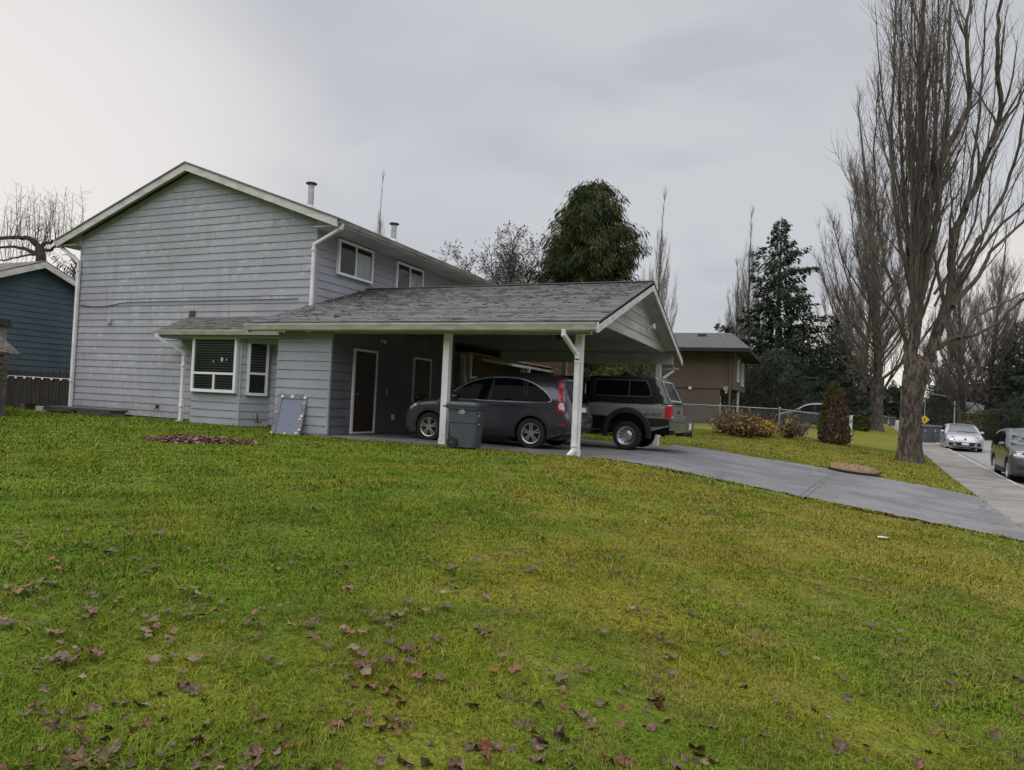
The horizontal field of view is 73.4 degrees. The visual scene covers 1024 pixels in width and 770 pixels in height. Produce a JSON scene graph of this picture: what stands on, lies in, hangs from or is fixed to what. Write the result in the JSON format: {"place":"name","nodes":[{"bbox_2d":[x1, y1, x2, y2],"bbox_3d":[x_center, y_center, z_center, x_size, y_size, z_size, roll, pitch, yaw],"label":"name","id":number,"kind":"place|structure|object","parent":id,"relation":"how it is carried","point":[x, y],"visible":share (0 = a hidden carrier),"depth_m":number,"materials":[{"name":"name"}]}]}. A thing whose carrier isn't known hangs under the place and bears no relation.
{"place":"outdoors","nodes":[
{"label":"outdoors","id":0,"kind":"place"},
{"bbox_2d":[0,406,1023,769],"bbox_3d":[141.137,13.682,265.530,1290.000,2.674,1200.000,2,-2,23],"label":"lawn","id":1,"kind":"structure","parent":0,"point":[880,440],"depth_m":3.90,"materials":[{"name":"plant"}]},
{"bbox_2d":[0,319,12,340],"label":"masonry chimney","id":2,"kind":"object","parent":1,"relation":"on","point":[5,324],"visible":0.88,"depth_m":21.62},
{"bbox_2d":[0,337,21,415],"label":"garden shed","id":3,"kind":"structure","parent":1,"relation":"on","point":[7,349],"depth_m":18.70,"materials":[{"name":"brown wood"}]},
{"bbox_2d":[0,261,75,404],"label":"neighbour house","id":4,"kind":"structure","parent":1,"relation":"on","point":[37,298],"depth_m":27.11,"materials":[{"name":"blue wood"}]},
{"bbox_2d":[6,370,69,407],"bbox_3d":[-16.933,0.207,24.663,5.403,1.473,0.141,2,-2,23],"label":"board fence","id":5,"kind":"object","parent":1,"relation":"on","point":[20,384],"visible":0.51,"depth_m":24.69,"materials":[{"name":"brown wood"}]},
{"bbox_2d":[0,180,89,262],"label":"fruit tree","id":6,"kind":"object","parent":1,"relation":"on","point":[40,251],"visible":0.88,"depth_m":30.90,"materials":[{"name":"brown plant"}]},
{"bbox_2d":[44,717,68,732],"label":"fallen leaf","id":7,"kind":"object","parent":1,"relation":"on","point":[56,722],"visible":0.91,"depth_m":2.38,"materials":[{"name":"plant"}]},
{"bbox_2d":[46,251,76,279],"bbox_3d":[-21.224,-2.308,33.194,4.016,8.135,3.917,4,-2,-32],"label":"ivy tree","id":8,"kind":"object","parent":1,"relation":"on","point":[72,272],"visible":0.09,"depth_m":33.02,"materials":[{"name":"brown plant"}]},
{"bbox_2d":[54,744,80,769],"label":"fallen leaf","id":9,"kind":"object","parent":1,"relation":"on","point":[68,758],"visible":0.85,"depth_m":2.21,"materials":[{"name":"plant"}]},
{"bbox_2d":[71,758,91,768],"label":"fallen leaf","id":10,"kind":"object","parent":1,"relation":"on","point":[87,763],"visible":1,"depth_m":2.20,"materials":[{"name":"plant"}]},
{"bbox_2d":[69,745,99,763],"bbox_3d":[-1.384,1.201,2.237,0.089,0.034,0.083,2,-2,25],"label":"fallen leaf","id":11,"kind":"object","parent":1,"relation":"on","point":[81,751],"visible":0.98,"depth_m":2.24,"materials":[{"name":"plant"}]},
{"bbox_2d":[44,406,127,416],"bbox_3d":[-13.684,0.883,22.016,3.100,0.290,0.620,2,-2,23],"label":"plank bench","id":12,"kind":"object","parent":1,"relation":"on","point":[92,411],"visible":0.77,"depth_m":21.62,"materials":[{"name":"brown wood"}]},
{"bbox_2d":[83,696,102,714],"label":"fallen leaf","id":13,"kind":"object","parent":1,"relation":"on","point":[91,706],"visible":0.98,"depth_m":2.52,"materials":[{"name":"plant"}]},
{"bbox_2d":[94,748,114,768],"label":"fallen leaf","id":14,"kind":"object","parent":1,"relation":"on","point":[97,755],"visible":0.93,"depth_m":2.25,"materials":[{"name":"plant"}]},
{"bbox_2d":[97,737,121,752],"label":"fallen leaf","id":15,"kind":"object","parent":1,"relation":"on","point":[117,746],"visible":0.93,"depth_m":2.30,"materials":[{"name":"plant"}]},
{"bbox_2d":[116,755,135,769],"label":"fallen leaf","id":16,"kind":"object","parent":1,"relation":"on","point":[128,764],"visible":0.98,"depth_m":2.24,"materials":[{"name":"plant"}]},
{"bbox_2d":[126,726,139,738],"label":"fallen leaf","id":17,"kind":"object","parent":1,"relation":"on","point":[131,730],"visible":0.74,"depth_m":2.39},
{"bbox_2d":[135,717,153,727],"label":"fallen leaf","id":18,"kind":"object","parent":1,"relation":"on","point":[145,720],"visible":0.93,"depth_m":2.47,"materials":[{"name":"plant"}]},
{"bbox_2d":[179,680,197,691],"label":"fallen leaf","id":19,"kind":"object","parent":1,"relation":"on","point":[183,686],"visible":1,"depth_m":2.75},
{"bbox_2d":[186,734,206,741],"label":"fallen leaf","id":20,"kind":"object","parent":1,"relation":"on","point":[200,737],"visible":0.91,"depth_m":2.40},
{"bbox_2d":[187,682,209,692],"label":"fallen leaf","id":21,"kind":"object","parent":1,"relation":"on","point":[193,686],"visible":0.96,"depth_m":2.75,"materials":[{"name":"plant"}]},
{"bbox_2d":[140,434,268,444],"bbox_3d":[-5.824,1.018,12.821,2.405,0.191,0.982,2,-1,7],"label":"leaf heap","id":22,"kind":"object","parent":1,"relation":"on","point":[197,439],"visible":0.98,"depth_m":12.71,"materials":[{"name":"brown plant"}]},
{"bbox_2d":[242,743,262,760],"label":"fallen leaf","id":23,"kind":"object","parent":1,"relation":"on","point":[251,747],"visible":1,"depth_m":2.38,"materials":[{"name":"plant"}]},
{"bbox_2d":[270,393,307,434],"bbox_3d":[-5.382,0.711,16.588,0.829,0.993,0.307,2,-1,18],"label":"framed board","id":24,"kind":"object","parent":1,"relation":"on","point":[290,410],"visible":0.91,"depth_m":16.59,"materials":[{"name":"grey"}]},
{"bbox_2d":[327,714,344,726],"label":"fallen leaf","id":25,"kind":"object","parent":1,"relation":"on","point":[335,722],"visible":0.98,"depth_m":2.64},
{"bbox_2d":[53,161,682,455],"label":"house","id":26,"kind":"structure","parent":1,"relation":"on","point":[204,295],"depth_m":19.97,"materials":[{"name":"grey paint"}]},
{"bbox_2d":[190,338,239,392],"bbox_3d":[-8.497,-0.594,19.621,1.700,1.600,0.100,2,-2,23],"label":"window","id":27,"kind":"structure","parent":26,"relation":"in","point":[206,375],"depth_m":19.61,"materials":[{"name":"white plastic"}]},
{"bbox_2d":[245,343,269,395],"bbox_3d":[-7.196,-0.488,19.445,0.570,1.580,0.090,3,-2,-28],"label":"window","id":28,"kind":"structure","parent":26,"relation":"in","point":[258,354],"depth_m":19.46,"materials":[{"name":"white plastic"}]},
{"bbox_2d":[336,239,373,283],"bbox_3d":[-4.722,-3.711,20.761,0.100,1.030,1.720,2,-2,23],"label":"window","id":29,"kind":"structure","parent":26,"relation":"in","point":[353,261],"depth_m":20.71,"materials":[{"name":"white plastic"}]},
{"bbox_2d":[349,348,378,433],"bbox_3d":[-3.750,0.166,17.578,0.120,2.140,1.020,2,-2,23],"label":"door","id":30,"kind":"structure","parent":26,"relation":"in","point":[365,362],"depth_m":17.57,"materials":[{"name":"brown paint"}]},
{"bbox_2d":[394,261,423,287],"bbox_3d":[-3.516,-3.582,23.565,0.100,1.020,1.710,2,-2,23],"label":"window","id":31,"kind":"structure","parent":26,"relation":"in","point":[406,275],"depth_m":23.46,"materials":[{"name":"white plastic"}]},
{"bbox_2d":[409,357,431,430],"bbox_3d":[-2.639,0.281,20.162,0.120,2.140,1.010,2,-2,23],"label":"door","id":32,"kind":"structure","parent":26,"relation":"in","point":[422,367],"depth_m":20.16,"materials":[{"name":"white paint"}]},
{"bbox_2d":[363,718,377,727],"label":"fallen leaf","id":33,"kind":"object","parent":1,"relation":"on","point":[369,722],"visible":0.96,"depth_m":2.67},
{"bbox_2d":[375,172,384,234],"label":"poplar tree","id":34,"kind":"object","parent":1,"relation":"on","point":[380,225],"visible":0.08,"depth_m":88.91,"materials":[{"name":"brown plant"}]},
{"bbox_2d":[373,754,387,768],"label":"fallen leaf","id":35,"kind":"object","parent":1,"relation":"on","point":[379,760],"visible":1,"depth_m":2.42,"materials":[{"name":"plant"}]},
{"bbox_2d":[420,756,438,766],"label":"fallen leaf","id":36,"kind":"object","parent":1,"relation":"on","point":[425,761],"visible":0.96,"depth_m":2.46,"materials":[{"name":"plant"}]},
{"bbox_2d":[452,757,464,768],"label":"fallen leaf","id":37,"kind":"object","parent":1,"relation":"on","point":[457,761],"visible":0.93,"depth_m":2.49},
{"bbox_2d":[443,401,487,447],"bbox_3d":[-1.003,0.849,14.553,0.817,0.973,0.660,2,-1,18],"label":"wheeled bin","id":38,"kind":"object","parent":1,"relation":"on","point":[466,420],"visible":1,"depth_m":14.29,"materials":[{"name":"grey plastic"}]},
{"bbox_2d":[464,740,478,750],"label":"fallen leaf","id":39,"kind":"object","parent":1,"relation":"on","point":[468,746],"visible":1,"depth_m":2.61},
{"bbox_2d":[477,738,492,750],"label":"fallen leaf","id":40,"kind":"object","parent":1,"relation":"on","point":[485,744],"visible":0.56,"depth_m":2.62,"materials":[{"name":"plant"}]},
{"bbox_2d":[479,748,491,766],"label":"fallen leaf","id":41,"kind":"object","parent":1,"relation":"on","point":[485,754],"visible":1,"depth_m":2.54,"materials":[{"name":"plant"}]},
{"bbox_2d":[433,220,548,284],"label":"bare tree","id":42,"kind":"object","parent":1,"relation":"on","point":[512,261],"visible":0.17,"depth_m":44.26,"materials":[{"name":"brown plant"}]},
{"bbox_2d":[324,433,666,458],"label":"carport floor","id":43,"kind":"structure","parent":1,"relation":"on","point":[589,448],"depth_m":16.46,"materials":[{"name":"concrete"}]},
{"bbox_2d":[405,372,592,447],"bbox_3d":[-0.370,0.563,16.695,4.581,1.714,2.152,2,-2,23],"label":"parked car","id":44,"kind":"object","parent":43,"relation":"on","point":[530,410],"visible":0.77,"depth_m":15.61,"materials":[{"name":"grey paint"}]},
{"bbox_2d":[508,375,693,449],"bbox_3d":[2.217,0.705,18.959,5.441,1.920,2.272,2,-2,23],"label":"pickup truck","id":45,"kind":"object","parent":43,"relation":"on","point":[629,423],"visible":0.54,"depth_m":17.68,"materials":[{"name":"silver metal"}]},
{"bbox_2d":[491,740,505,752],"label":"fallen leaf","id":46,"kind":"object","parent":1,"relation":"on","point":[497,745],"visible":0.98,"depth_m":2.63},
{"bbox_2d":[0,461,1023,681],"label":"scattered leaf litter","id":47,"kind":"object","parent":1,"relation":"on","point":[559,677],"visible":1,"depth_m":3.45,"materials":[{"name":"plant"}]},
{"bbox_2d":[523,734,548,751],"bbox_3d":[0.100,1.399,2.672,0.104,0.034,0.069,3,-2,-31],"label":"fallen leaf","id":48,"kind":"object","parent":1,"relation":"on","point":[539,746],"visible":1,"depth_m":2.69,"materials":[{"name":"plant"}]},
{"bbox_2d":[531,750,546,761],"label":"fallen leaf","id":49,"kind":"object","parent":1,"relation":"on","point":[541,757],"visible":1,"depth_m":2.59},
{"bbox_2d":[553,724,562,739],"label":"fallen leaf","id":50,"kind":"object","parent":1,"relation":"on","point":[557,736],"visible":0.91,"depth_m":2.77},
{"bbox_2d":[572,709,588,718],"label":"fallen leaf","id":51,"kind":"object","parent":1,"relation":"on","point":[586,713],"visible":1,"depth_m":2.99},
{"bbox_2d":[520,178,653,376],"bbox_3d":[3.387,-3.079,31.761,7.218,13.048,6.829,2,-2,23],"label":"cedar tree","id":52,"kind":"object","parent":1,"relation":"on","point":[595,232],"visible":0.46,"depth_m":30.55,"materials":[{"name":"green plant"}]},
{"bbox_2d":[584,363,649,434],"bbox_3d":[4.224,0.678,28.426,3.756,3.392,3.970,3,-1,4],"label":"bush","id":53,"kind":"object","parent":1,"relation":"on","point":[617,370],"visible":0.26,"depth_m":28.05,"materials":[{"name":"green plant"}]},
{"bbox_2d":[614,748,634,768],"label":"fallen leaf","id":54,"kind":"object","parent":1,"relation":"on","point":[621,755],"visible":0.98,"depth_m":2.65,"materials":[{"name":"plant"}]},
{"bbox_2d":[642,721,664,731],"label":"fallen leaf","id":55,"kind":"object","parent":1,"relation":"on","point":[651,726],"visible":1,"depth_m":2.95,"materials":[{"name":"plant"}]},
{"bbox_2d":[631,189,677,329],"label":"poplar tree","id":56,"kind":"object","parent":1,"relation":"on","point":[659,283],"visible":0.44,"depth_m":72.44,"materials":[{"name":"brown plant"}]},
{"bbox_2d":[668,760,684,769],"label":"fallen leaf","id":57,"kind":"object","parent":1,"relation":"on","point":[680,766],"visible":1,"depth_m":2.68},
{"bbox_2d":[628,333,761,423],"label":"neighbour house","id":58,"kind":"structure","parent":1,"relation":"on","point":[711,370],"depth_m":42.97,"materials":[{"name":"brown paint"}]},
{"bbox_2d":[741,363,744,386],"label":"window","id":59,"kind":"structure","parent":58,"relation":"in","point":[742,365],"depth_m":47.56,"materials":[{"name":"white glass"}]},
{"bbox_2d":[709,413,728,432],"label":"garden shrub","id":60,"kind":"object","parent":1,"relation":"on","point":[717,428],"visible":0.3,"depth_m":32.08,"materials":[{"name":"brown plant"}]},
{"bbox_2d":[704,403,750,434],"bbox_3d":[9.794,1.471,30.678,2.127,1.525,2.011,3,-2,-22],"label":"garden shrub","id":61,"kind":"object","parent":1,"relation":"on","point":[725,428],"visible":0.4,"depth_m":30.72,"materials":[{"name":"brown plant"}]},
{"bbox_2d":[718,257,757,403],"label":"poplar tree","id":62,"kind":"object","parent":1,"relation":"on","point":[734,314],"visible":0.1,"depth_m":83.92,"materials":[{"name":"brown plant"}]},
{"bbox_2d":[717,408,771,437],"bbox_3d":[9.976,1.565,29.327,2.049,1.398,2.035,3,-1,-15],"label":"garden shrub","id":63,"kind":"object","parent":1,"relation":"on","point":[749,424],"visible":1,"depth_m":29.15,"materials":[{"name":"brown plant"}]},
{"bbox_2d":[724,206,776,402],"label":"poplar tree","id":64,"kind":"object","parent":1,"relation":"on","point":[747,290],"visible":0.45,"depth_m":78.53,"materials":[{"name":"brown plant"}]},
{"bbox_2d":[662,404,853,438],"bbox_3d":[13.279,2.074,39.921,12.470,1.739,12.052,2,-2,23],"label":"wire fence","id":65,"kind":"object","parent":1,"relation":"on","point":[720,405],"visible":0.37,"depth_m":33.99,"materials":[{"name":"metal"}]},
{"bbox_2d":[753,419,778,436],"bbox_3d":[11.134,1.893,30.679,1.468,0.994,1.695,2,-2,23],"label":"garden shrub","id":66,"kind":"object","parent":1,"relation":"on","point":[766,433],"visible":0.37,"depth_m":30.30,"materials":[{"name":"yellow plant"}]},
{"bbox_2d":[771,413,804,437],"bbox_3d":[12.576,1.805,31.284,1.538,1.236,1.654,2,-2,23],"label":"garden shrub","id":67,"kind":"object","parent":1,"relation":"on","point":[791,432],"visible":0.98,"depth_m":31.22,"materials":[{"name":"brown plant"}]},
{"bbox_2d":[730,345,846,422],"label":"evergreen shrub","id":68,"kind":"object","parent":1,"relation":"on","point":[775,363],"visible":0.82,"depth_m":51.47,"materials":[{"name":"green plant"}]},
{"bbox_2d":[714,218,873,428],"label":"fir tree","id":69,"kind":"object","parent":1,"relation":"on","point":[790,339],"visible":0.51,"depth_m":57.39,"materials":[{"name":"green plant"}]},
{"bbox_2d":[787,419,812,436],"bbox_3d":[13.968,2.101,33.560,1.417,0.961,1.466,3,-1,-20],"label":"garden shrub","id":70,"kind":"object","parent":1,"relation":"on","point":[806,427],"visible":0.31,"depth_m":33.34,"materials":[{"name":"brown plant"}]},
{"bbox_2d":[774,402,837,425],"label":"parked car","id":71,"kind":"object","parent":1,"relation":"on","point":[811,408],"visible":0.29,"depth_m":45.52,"materials":[{"name":"silver paint"}]},
{"bbox_2d":[787,323,846,409],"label":"fir tree","id":72,"kind":"object","parent":1,"relation":"on","point":[816,353],"visible":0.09,"depth_m":61.34,"materials":[{"name":"green plant"}]},
{"bbox_2d":[800,367,862,412],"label":"evergreen shrub","id":73,"kind":"object","parent":1,"relation":"on","point":[817,371],"visible":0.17,"depth_m":59.42,"materials":[{"name":"green plant"}]},
{"bbox_2d":[816,381,854,445],"bbox_3d":[14.662,1.294,31.208,1.564,3.070,1.566,3,-1,-2],"label":"conical cedar","id":74,"kind":"object","parent":1,"relation":"on","point":[834,402],"visible":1,"depth_m":30.87,"materials":[{"name":"green plant"}]},
{"bbox_2d":[814,317,868,420],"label":"fir tree","id":75,"kind":"object","parent":1,"relation":"on","point":[848,385],"visible":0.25,"depth_m":69.50,"materials":[{"name":"green plant"}]},
{"bbox_2d":[813,254,870,402],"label":"poplar tree","id":76,"kind":"object","parent":1,"relation":"on","point":[848,370],"visible":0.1,"depth_m":118.48,"materials":[{"name":"brown plant"}]},
{"bbox_2d":[833,734,850,753],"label":"fallen leaf","id":77,"kind":"object","parent":1,"relation":"on","point":[840,744],"visible":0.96,"depth_m":3.01,"materials":[{"name":"plant"}]},
{"bbox_2d":[828,462,879,476],"bbox_3d":[9.364,2.306,18.834,1.280,0.291,2.140,2,-2,23],"label":"edged bed","id":78,"kind":"object","parent":1,"relation":"on","point":[851,468],"visible":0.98,"depth_m":18.26,"materials":[{"name":"soil"}]},
{"bbox_2d":[848,415,870,431],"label":"clipped hedge","id":79,"kind":"object","parent":1,"relation":"on","point":[865,423],"visible":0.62,"depth_m":51.36,"materials":[{"name":"green plant"}]},
{"bbox_2d":[818,192,907,412],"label":"poplar tree","id":80,"kind":"object","parent":1,"relation":"on","point":[863,386],"visible":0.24,"depth_m":87.71,"materials":[{"name":"brown plant"}]},
{"bbox_2d":[850,395,886,419],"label":"evergreen shrub","id":81,"kind":"object","parent":1,"relation":"on","point":[867,403],"visible":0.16,"depth_m":77.80,"materials":[{"name":"green plant"}]},
{"bbox_2d":[730,349,1016,417],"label":"distant woods","id":82,"kind":"object","parent":1,"relation":"on","point":[890,397],"visible":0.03,"depth_m":153.83,"materials":[{"name":"plant"}]},
{"bbox_2d":[791,83,986,431],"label":"poplar tree","id":83,"kind":"object","parent":1,"relation":"on","point":[877,387],"visible":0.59,"depth_m":58.41,"materials":[{"name":"brown plant"}]},
{"bbox_2d":[883,380,899,419],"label":"fir tree","id":84,"kind":"object","parent":1,"relation":"on","point":[892,410],"visible":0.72,"depth_m":149.63,"materials":[{"name":"green plant"}]},
{"bbox_2d":[913,756,930,767],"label":"fallen leaf","id":85,"kind":"object","parent":1,"relation":"on","point":[920,762],"visible":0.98,"depth_m":2.95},
{"bbox_2d":[826,0,1023,463],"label":"poplar tree","id":86,"kind":"object","parent":1,"relation":"on","point":[920,238],"visible":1,"depth_m":25.46,"materials":[{"name":"brown plant"}]},
{"bbox_2d":[922,359,971,424],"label":"fir tree","id":87,"kind":"object","parent":1,"relation":"on","point":[931,386],"visible":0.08,"depth_m":110.05,"materials":[{"name":"green plant"}]},
{"bbox_2d":[922,388,977,425],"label":"evergreen shrub","id":88,"kind":"object","parent":1,"relation":"on","point":[940,414],"visible":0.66,"depth_m":89.67,"materials":[{"name":"green plant"}]},
{"bbox_2d":[966,402,983,424],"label":"house","id":89,"kind":"structure","parent":1,"relation":"on","point":[974,407],"depth_m":113.51,"materials":[{"name":"grey"}]},
{"bbox_2d":[955,405,1018,439],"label":"shrub","id":90,"kind":"object","parent":1,"relation":"on","point":[975,417],"visible":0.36,"depth_m":55.92,"materials":[{"name":"green plant"}]},
{"bbox_2d":[989,730,1001,741],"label":"fallen leaf","id":91,"kind":"object","parent":1,"relation":"on","point":[995,733],"visible":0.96,"depth_m":3.32,"materials":[{"name":"plant"}]},
{"bbox_2d":[973,320,1023,437],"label":"fir tree","id":92,"kind":"object","parent":1,"relation":"on","point":[1017,386],"visible":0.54,"depth_m":60.20,"materials":[{"name":"green plant"}]},
{"bbox_2d":[973,395,1023,440],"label":"evergreen shrub","id":93,"kind":"object","parent":1,"relation":"on","point":[1017,406],"visible":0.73,"depth_m":53.90,"materials":[{"name":"green plant"}]},
{"bbox_2d":[976,289,1022,400],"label":"poplar tree","id":94,"kind":"object","parent":1,"relation":"on","point":[1000,358],"visible":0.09,"depth_m":84.73,"materials":[{"name":"brown plant"}]},
{"bbox_2d":[0,0,1023,398],"label":"sky","id":95,"kind":"structure","parent":0,"point":[476,116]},
{"bbox_2d":[591,445,1023,540],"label":"driveway","id":96,"kind":"structure","parent":0,"point":[925,503],"depth_m":13.71,"materials":[{"name":"concrete"}]},
{"bbox_2d":[888,422,1023,529],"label":"pavement","id":97,"kind":"structure","parent":0,"point":[996,492],"depth_m":19.79,"materials":[{"name":"concrete"}]},
{"bbox_2d":[922,425,933,441],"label":"wheeled bin","id":98,"kind":"object","parent":97,"relation":"on","point":[927,431],"visible":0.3,"depth_m":43.67,"materials":[{"name":"grey plastic"}]},
{"bbox_2d":[930,425,942,441],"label":"wheeled bin","id":99,"kind":"object","parent":97,"relation":"on","point":[935,433],"visible":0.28,"depth_m":44.28,"materials":[{"name":"grey plastic"}]},
{"bbox_2d":[896,420,1023,482],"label":"road","id":100,"kind":"structure","parent":0,"point":[983,456],"depth_m":35.99,"materials":[{"name":"asphalt"}]},
{"bbox_2d":[921,313,979,423],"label":"poplar tree","id":101,"kind":"object","parent":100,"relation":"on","point":[950,365],"visible":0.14,"depth_m":95.90,"materials":[{"name":"brown plant"}]},
{"bbox_2d":[895,421,1023,487],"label":"kerb","id":102,"kind":"structure","parent":100,"relation":"on","point":[1005,478],"depth_m":24.16,"materials":[{"name":"concrete"}]},
{"bbox_2d":[896,421,1023,485],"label":"road gutter","id":103,"kind":"object","parent":100,"relation":"on","point":[990,468],"visible":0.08,"depth_m":29.29,"materials":[{"name":"concrete"}]},
{"bbox_2d":[939,423,983,451],"bbox_3d":[25.394,2.932,38.868,2.072,1.491,4.550,2,-2,28],"label":"parked car","id":104,"kind":"object","parent":100,"relation":"on","point":[957,435],"visible":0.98,"depth_m":37.56,"materials":[{"name":"silver metal"}]},
{"bbox_2d":[918,229,1014,423],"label":"poplar tree","id":105,"kind":"object","parent":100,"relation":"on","point":[963,399],"visible":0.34,"depth_m":65.91,"materials":[{"name":"brown plant"}]},
{"bbox_2d":[939,214,1023,420],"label":"poplar tree","id":106,"kind":"object","parent":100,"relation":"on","point":[998,311],"visible":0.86,"depth_m":61.84,"materials":[{"name":"brown plant"}]},
{"bbox_2d":[990,428,1023,480],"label":"parked car","id":107,"kind":"object","parent":100,"relation":"on","point":[1007,453],"visible":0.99,"depth_m":22.18,"materials":[{"name":"grey paint"}]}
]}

